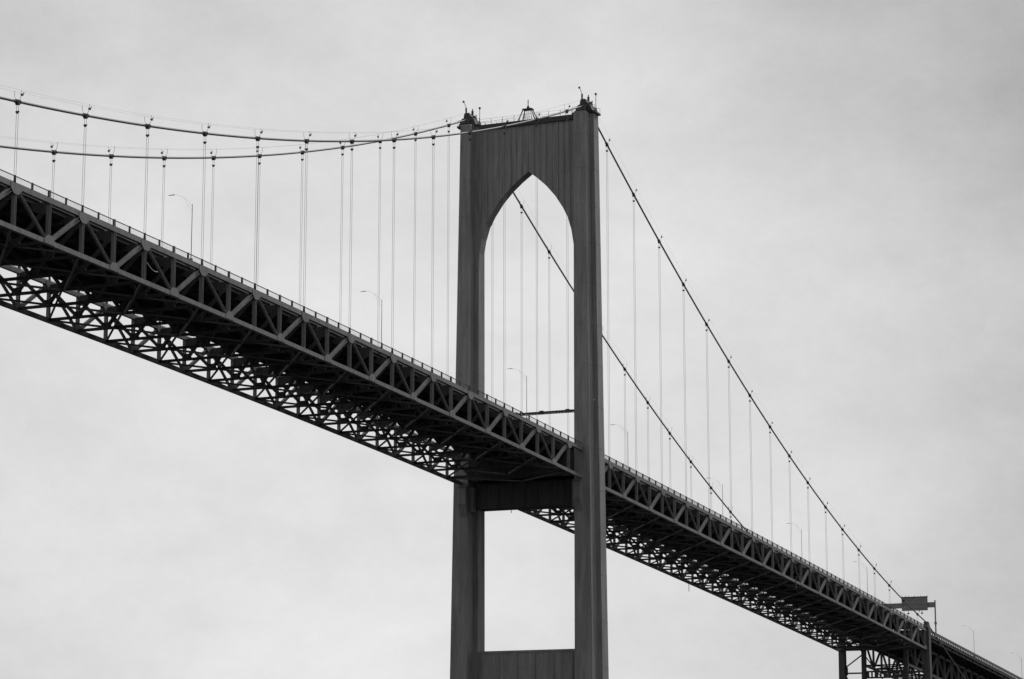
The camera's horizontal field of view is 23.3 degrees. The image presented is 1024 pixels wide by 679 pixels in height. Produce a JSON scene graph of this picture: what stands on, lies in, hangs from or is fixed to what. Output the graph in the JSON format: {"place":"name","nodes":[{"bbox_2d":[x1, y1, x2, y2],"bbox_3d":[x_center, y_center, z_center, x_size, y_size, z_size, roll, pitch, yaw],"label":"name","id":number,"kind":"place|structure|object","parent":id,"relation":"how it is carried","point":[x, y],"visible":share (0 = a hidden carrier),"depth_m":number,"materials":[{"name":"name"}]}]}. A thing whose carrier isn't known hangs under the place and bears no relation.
{"place":"outdoors","nodes":[
{"label":"outdoors","id":0,"kind":"place"},
{"bbox_2d":[0,0,1023,678],"label":"sky","id":1,"kind":"structure","parent":0,"point":[837,186],"materials":[{"name":"grey"}]},
{"label":"water","id":2,"kind":"structure","parent":0,"visible":0},
{"bbox_2d":[450,86,608,678],"bbox_3d":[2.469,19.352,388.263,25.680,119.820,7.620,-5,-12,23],"label":"bridge tower","id":3,"kind":"structure","parent":2,"relation":"in","point":[498,167],"depth_m":387.86,"materials":[{"name":"paint"}]},
{"bbox_2d":[0,169,582,485],"bbox_3d":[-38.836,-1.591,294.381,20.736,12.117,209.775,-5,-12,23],"label":"suspended deck","id":4,"kind":"structure","parent":3,"relation":"attached to","point":[43,237],"depth_m":306.13,"materials":[{"name":"paint"}]},
{"bbox_2d":[168,194,192,260],"bbox_3d":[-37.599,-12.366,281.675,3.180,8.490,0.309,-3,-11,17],"label":"deck lamp","id":5,"kind":"object","parent":4,"relation":"on","point":[191,228],"visible":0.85,"depth_m":281.15,"materials":[{"name":"metal"}]},
{"bbox_2d":[360,291,381,347],"bbox_3d":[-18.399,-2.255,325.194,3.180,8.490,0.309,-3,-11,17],"label":"deck lamp","id":6,"kind":"object","parent":4,"relation":"on","point":[381,319],"visible":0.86,"depth_m":324.74,"materials":[{"name":"metal"}]},
{"bbox_2d":[508,368,527,418],"bbox_3d":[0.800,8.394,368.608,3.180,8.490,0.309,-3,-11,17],"label":"deck lamp","id":7,"kind":"object","parent":4,"relation":"on","point":[526,392],"visible":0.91,"depth_m":368.27,"materials":[{"name":"metal"}]},
{"bbox_2d":[0,114,882,678],"bbox_3d":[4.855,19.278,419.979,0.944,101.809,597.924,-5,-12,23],"label":"cable","id":8,"kind":"object","parent":3,"relation":"attached to","point":[110,156],"visible":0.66,"depth_m":357.83,"materials":[{"name":"paint"}]},
{"bbox_2d":[50,160,55,280],"bbox_3d":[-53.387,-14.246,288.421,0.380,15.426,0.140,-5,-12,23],"label":"suspender","id":9,"kind":"object","parent":8,"relation":"hanging from","point":[53,187],"visible":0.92,"depth_m":289.45,"materials":[{"name":"metal"}]},
{"bbox_2d":[105,163,112,303],"bbox_3d":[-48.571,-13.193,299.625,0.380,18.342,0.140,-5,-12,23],"label":"suspender","id":10,"kind":"object","parent":8,"relation":"hanging from","point":[111,164],"visible":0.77,"depth_m":300.62,"materials":[{"name":"metal"}]},
{"bbox_2d":[160,160,165,321],"bbox_3d":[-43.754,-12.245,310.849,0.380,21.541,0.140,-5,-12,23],"label":"suspender","id":11,"kind":"object","parent":8,"relation":"hanging from","point":[162,200],"visible":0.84,"depth_m":311.97,"materials":[{"name":"metal"}]},
{"bbox_2d":[210,160,214,262],"bbox_3d":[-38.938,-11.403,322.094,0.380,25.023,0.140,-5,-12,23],"label":"suspender","id":12,"kind":"object","parent":8,"relation":"hanging from","point":[211,210],"visible":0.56,"depth_m":323.11,"materials":[{"name":"metal"}]},
{"bbox_2d":[256,162,260,279],"bbox_3d":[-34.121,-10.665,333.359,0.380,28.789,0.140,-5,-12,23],"label":"suspender","id":13,"kind":"object","parent":8,"relation":"hanging from","point":[259,163],"visible":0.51,"depth_m":334.42,"materials":[{"name":"metal"}]},
{"bbox_2d":[299,158,303,296],"bbox_3d":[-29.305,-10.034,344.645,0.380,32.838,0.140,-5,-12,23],"label":"suspender","id":14,"kind":"object","parent":8,"relation":"hanging from","point":[300,224],"visible":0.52,"depth_m":345.79,"materials":[{"name":"metal"}]},
{"bbox_2d":[339,149,343,327],"bbox_3d":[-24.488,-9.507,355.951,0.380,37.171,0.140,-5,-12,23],"label":"suspender","id":15,"kind":"object","parent":8,"relation":"hanging from","point":[340,243],"visible":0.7,"depth_m":357.12,"materials":[{"name":"metal"}]},
{"bbox_2d":[376,143,381,416],"bbox_3d":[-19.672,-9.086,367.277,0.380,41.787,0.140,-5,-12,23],"label":"suspender","id":16,"kind":"object","parent":8,"relation":"hanging from","point":[378,240],"visible":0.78,"depth_m":368.28,"materials":[{"name":"metal"}]},
{"bbox_2d":[413,139,416,363],"bbox_3d":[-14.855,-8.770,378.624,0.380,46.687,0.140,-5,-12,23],"label":"suspender","id":17,"kind":"object","parent":8,"relation":"hanging from","point":[415,249],"visible":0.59,"depth_m":379.86,"materials":[{"name":"metal"}]},
{"bbox_2d":[447,127,449,342],"bbox_3d":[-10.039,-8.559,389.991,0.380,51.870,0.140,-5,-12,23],"label":"suspender","id":18,"kind":"object","parent":8,"relation":"hanging from","point":[447,265],"visible":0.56,"depth_m":390.51,"materials":[{"name":"metal"}]},
{"bbox_2d":[624,371,625,418],"bbox_3d":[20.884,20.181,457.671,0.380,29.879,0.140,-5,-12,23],"label":"suspender","id":19,"kind":"object","parent":8,"relation":"hanging from","point":[625,394],"visible":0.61,"depth_m":459.54,"materials":[{"name":"metal"}]},
{"bbox_2d":[647,404,648,441],"bbox_3d":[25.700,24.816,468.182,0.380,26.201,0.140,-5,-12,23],"label":"suspender","id":20,"kind":"object","parent":8,"relation":"hanging from","point":[648,422],"visible":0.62,"depth_m":469.90,"materials":[{"name":"metal"}]},
{"bbox_2d":[669,435,670,464],"bbox_3d":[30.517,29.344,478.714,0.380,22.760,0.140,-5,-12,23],"label":"suspender","id":21,"kind":"object","parent":8,"relation":"hanging from","point":[669,449],"visible":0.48,"depth_m":480.25,"materials":[{"name":"metal"}]},
{"bbox_2d":[0,86,964,678],"bbox_3d":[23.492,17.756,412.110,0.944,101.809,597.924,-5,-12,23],"label":"cable","id":22,"kind":"object","parent":3,"relation":"attached to","point":[148,126],"visible":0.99,"depth_m":351.33,"materials":[{"name":"paint"}]},
{"bbox_2d":[13,105,18,182],"bbox_3d":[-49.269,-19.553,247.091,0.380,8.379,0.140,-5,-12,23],"label":"suspender","id":23,"kind":"object","parent":22,"relation":"hanging from","point":[16,112],"visible":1,"depth_m":247.20,"materials":[{"name":"metal"}]},
{"bbox_2d":[82,118,86,212],"bbox_3d":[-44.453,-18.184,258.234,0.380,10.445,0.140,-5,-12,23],"label":"suspender","id":24,"kind":"object","parent":22,"relation":"hanging from","point":[84,125],"visible":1,"depth_m":258.47,"materials":[{"name":"metal"}]},
{"bbox_2d":[143,131,148,239],"bbox_3d":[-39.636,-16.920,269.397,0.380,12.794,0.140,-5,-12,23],"label":"suspender","id":25,"kind":"object","parent":22,"relation":"hanging from","point":[147,135],"visible":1,"depth_m":269.58,"materials":[{"name":"metal"}]},
{"bbox_2d":[201,141,206,265],"bbox_3d":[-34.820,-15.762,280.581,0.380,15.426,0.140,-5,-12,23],"label":"suspender","id":26,"kind":"object","parent":22,"relation":"hanging from","point":[204,142],"visible":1,"depth_m":280.64,"materials":[{"name":"metal"}]},
{"bbox_2d":[254,144,258,289],"bbox_3d":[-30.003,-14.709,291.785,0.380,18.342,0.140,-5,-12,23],"label":"suspender","id":27,"kind":"object","parent":22,"relation":"hanging from","point":[257,147],"visible":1,"depth_m":291.95,"materials":[{"name":"metal"}]},
{"bbox_2d":[303,143,307,296],"bbox_3d":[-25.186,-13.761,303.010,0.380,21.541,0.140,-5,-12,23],"label":"suspender","id":28,"kind":"object","parent":22,"relation":"hanging from","point":[306,149],"visible":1,"depth_m":303.21,"materials":[{"name":"metal"}]},
{"bbox_2d":[349,148,353,333],"bbox_3d":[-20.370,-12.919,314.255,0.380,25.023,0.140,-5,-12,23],"label":"suspender","id":29,"kind":"object","parent":22,"relation":"hanging from","point":[351,149],"visible":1,"depth_m":314.08,"materials":[{"name":"metal"}]},
{"bbox_2d":[391,147,395,347],"bbox_3d":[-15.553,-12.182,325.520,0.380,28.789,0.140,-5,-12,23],"label":"suspender","id":30,"kind":"object","parent":22,"relation":"hanging from","point":[392,251],"visible":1,"depth_m":325.60,"materials":[{"name":"metal"}]},
{"bbox_2d":[431,139,434,351],"bbox_3d":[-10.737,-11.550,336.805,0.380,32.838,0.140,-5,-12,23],"label":"suspender","id":31,"kind":"object","parent":22,"relation":"hanging from","point":[433,144],"visible":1,"depth_m":336.84,"materials":[{"name":"metal"}]},
{"bbox_2d":[468,139,471,384],"bbox_3d":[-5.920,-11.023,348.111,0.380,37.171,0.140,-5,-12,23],"label":"suspender","id":32,"kind":"object","parent":22,"relation":"hanging from","point":[470,272],"visible":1,"depth_m":348.06,"materials":[{"name":"metal"}]},
{"bbox_2d":[503,132,505,402],"bbox_3d":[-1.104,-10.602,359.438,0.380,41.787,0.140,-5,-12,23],"label":"suspender","id":33,"kind":"object","parent":22,"relation":"hanging from","point":[503,328],"visible":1,"depth_m":357.60,"materials":[{"name":"metal"}]},
{"bbox_2d":[535,121,537,418],"bbox_3d":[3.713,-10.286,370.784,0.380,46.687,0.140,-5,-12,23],"label":"suspender","id":34,"kind":"object","parent":22,"relation":"hanging from","point":[537,262],"visible":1,"depth_m":371.62,"materials":[{"name":"metal"}]},
{"bbox_2d":[566,113,568,434],"bbox_3d":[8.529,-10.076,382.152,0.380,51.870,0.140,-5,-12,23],"label":"suspender","id":35,"kind":"object","parent":22,"relation":"hanging from","point":[566,233],"visible":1,"depth_m":383.53,"materials":[{"name":"metal"}]},
{"bbox_2d":[606,150,609,455],"bbox_3d":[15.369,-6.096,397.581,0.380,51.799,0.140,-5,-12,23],"label":"suspender","id":36,"kind":"object","parent":22,"relation":"hanging from","point":[607,310],"visible":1,"depth_m":397.46,"materials":[{"name":"metal"}]},
{"bbox_2d":[633,196,636,466],"bbox_3d":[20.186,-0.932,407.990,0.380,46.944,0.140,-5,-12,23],"label":"suspender","id":37,"kind":"object","parent":22,"relation":"hanging from","point":[635,328],"visible":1,"depth_m":408.16,"materials":[{"name":"metal"}]},
{"bbox_2d":[658,243,662,487],"bbox_3d":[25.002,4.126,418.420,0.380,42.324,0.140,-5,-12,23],"label":"suspender","id":38,"kind":"object","parent":22,"relation":"hanging from","point":[661,379],"visible":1,"depth_m":417.68,"materials":[{"name":"metal"}]},
{"bbox_2d":[682,290,686,494],"bbox_3d":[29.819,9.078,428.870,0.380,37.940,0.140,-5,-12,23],"label":"suspender","id":39,"kind":"object","parent":22,"relation":"hanging from","point":[685,398],"visible":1,"depth_m":428.60,"materials":[{"name":"metal"}]},
{"bbox_2d":[706,329,709,498],"bbox_3d":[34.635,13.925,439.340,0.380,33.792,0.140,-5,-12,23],"label":"suspender","id":40,"kind":"object","parent":22,"relation":"hanging from","point":[708,415],"visible":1,"depth_m":439.37,"materials":[{"name":"metal"}]},
{"bbox_2d":[728,365,731,511],"bbox_3d":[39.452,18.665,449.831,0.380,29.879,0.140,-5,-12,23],"label":"suspender","id":41,"kind":"object","parent":22,"relation":"hanging from","point":[730,436],"visible":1,"depth_m":449.96,"materials":[{"name":"metal"}]},
{"bbox_2d":[749,397,752,525],"bbox_3d":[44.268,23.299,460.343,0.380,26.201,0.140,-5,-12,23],"label":"suspender","id":42,"kind":"object","parent":22,"relation":"hanging from","point":[750,460],"visible":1,"depth_m":460.52,"materials":[{"name":"metal"}]},
{"bbox_2d":[769,429,772,536],"bbox_3d":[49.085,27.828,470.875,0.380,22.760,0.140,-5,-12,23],"label":"suspender","id":43,"kind":"object","parent":22,"relation":"hanging from","point":[770,486],"visible":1,"depth_m":471.05,"materials":[{"name":"metal"}]},
{"bbox_2d":[788,461,791,543],"bbox_3d":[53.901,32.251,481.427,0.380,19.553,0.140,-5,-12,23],"label":"suspender","id":44,"kind":"object","parent":22,"relation":"hanging from","point":[789,496],"visible":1,"depth_m":481.84,"materials":[{"name":"metal"}]},
{"bbox_2d":[807,484,810,565],"bbox_3d":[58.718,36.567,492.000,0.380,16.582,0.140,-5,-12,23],"label":"suspender","id":45,"kind":"object","parent":22,"relation":"hanging from","point":[807,498],"visible":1,"depth_m":493.03,"materials":[{"name":"metal"}]},
{"bbox_2d":[825,512,827,573],"bbox_3d":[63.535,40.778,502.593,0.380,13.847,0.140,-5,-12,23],"label":"suspender","id":46,"kind":"object","parent":22,"relation":"hanging from","point":[825,534],"visible":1,"depth_m":502.98,"materials":[{"name":"metal"}]},
{"bbox_2d":[516,409,573,415],"bbox_3d":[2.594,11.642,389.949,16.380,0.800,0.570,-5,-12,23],"label":"signal gantry","id":47,"kind":"object","parent":3,"relation":"attached to","point":[551,412],"visible":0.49,"depth_m":388.55,"materials":[{"name":"grey metal"}]},
{"bbox_2d":[484,455,926,651],"bbox_3d":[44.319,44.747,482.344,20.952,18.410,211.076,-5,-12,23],"label":"suspended deck","id":48,"kind":"structure","parent":3,"relation":"attached to","point":[676,526],"depth_m":473.01,"materials":[{"name":"paint"}]},
{"bbox_2d":[838,621,931,678],"bbox_3d":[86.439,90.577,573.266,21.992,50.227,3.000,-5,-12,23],"label":"bridge pier","id":49,"kind":"structure","parent":2,"relation":"in","point":[905,672],"depth_m":574.95,"materials":[{"name":"paint"}]},
{"bbox_2d":[848,631,1022,678],"bbox_3d":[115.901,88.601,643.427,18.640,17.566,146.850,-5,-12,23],"label":"approach deck","id":50,"kind":"structure","parent":49,"relation":"on","point":[970,666],"depth_m":606.71,"materials":[{"name":"metal"}]},
{"bbox_2d":[884,595,936,632],"bbox_3d":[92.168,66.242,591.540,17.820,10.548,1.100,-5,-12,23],"label":"sign gantry","id":51,"kind":"object","parent":50,"relation":"on","point":[919,602],"visible":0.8,"depth_m":590.07,"materials":[{"name":"metal"}]}
]}

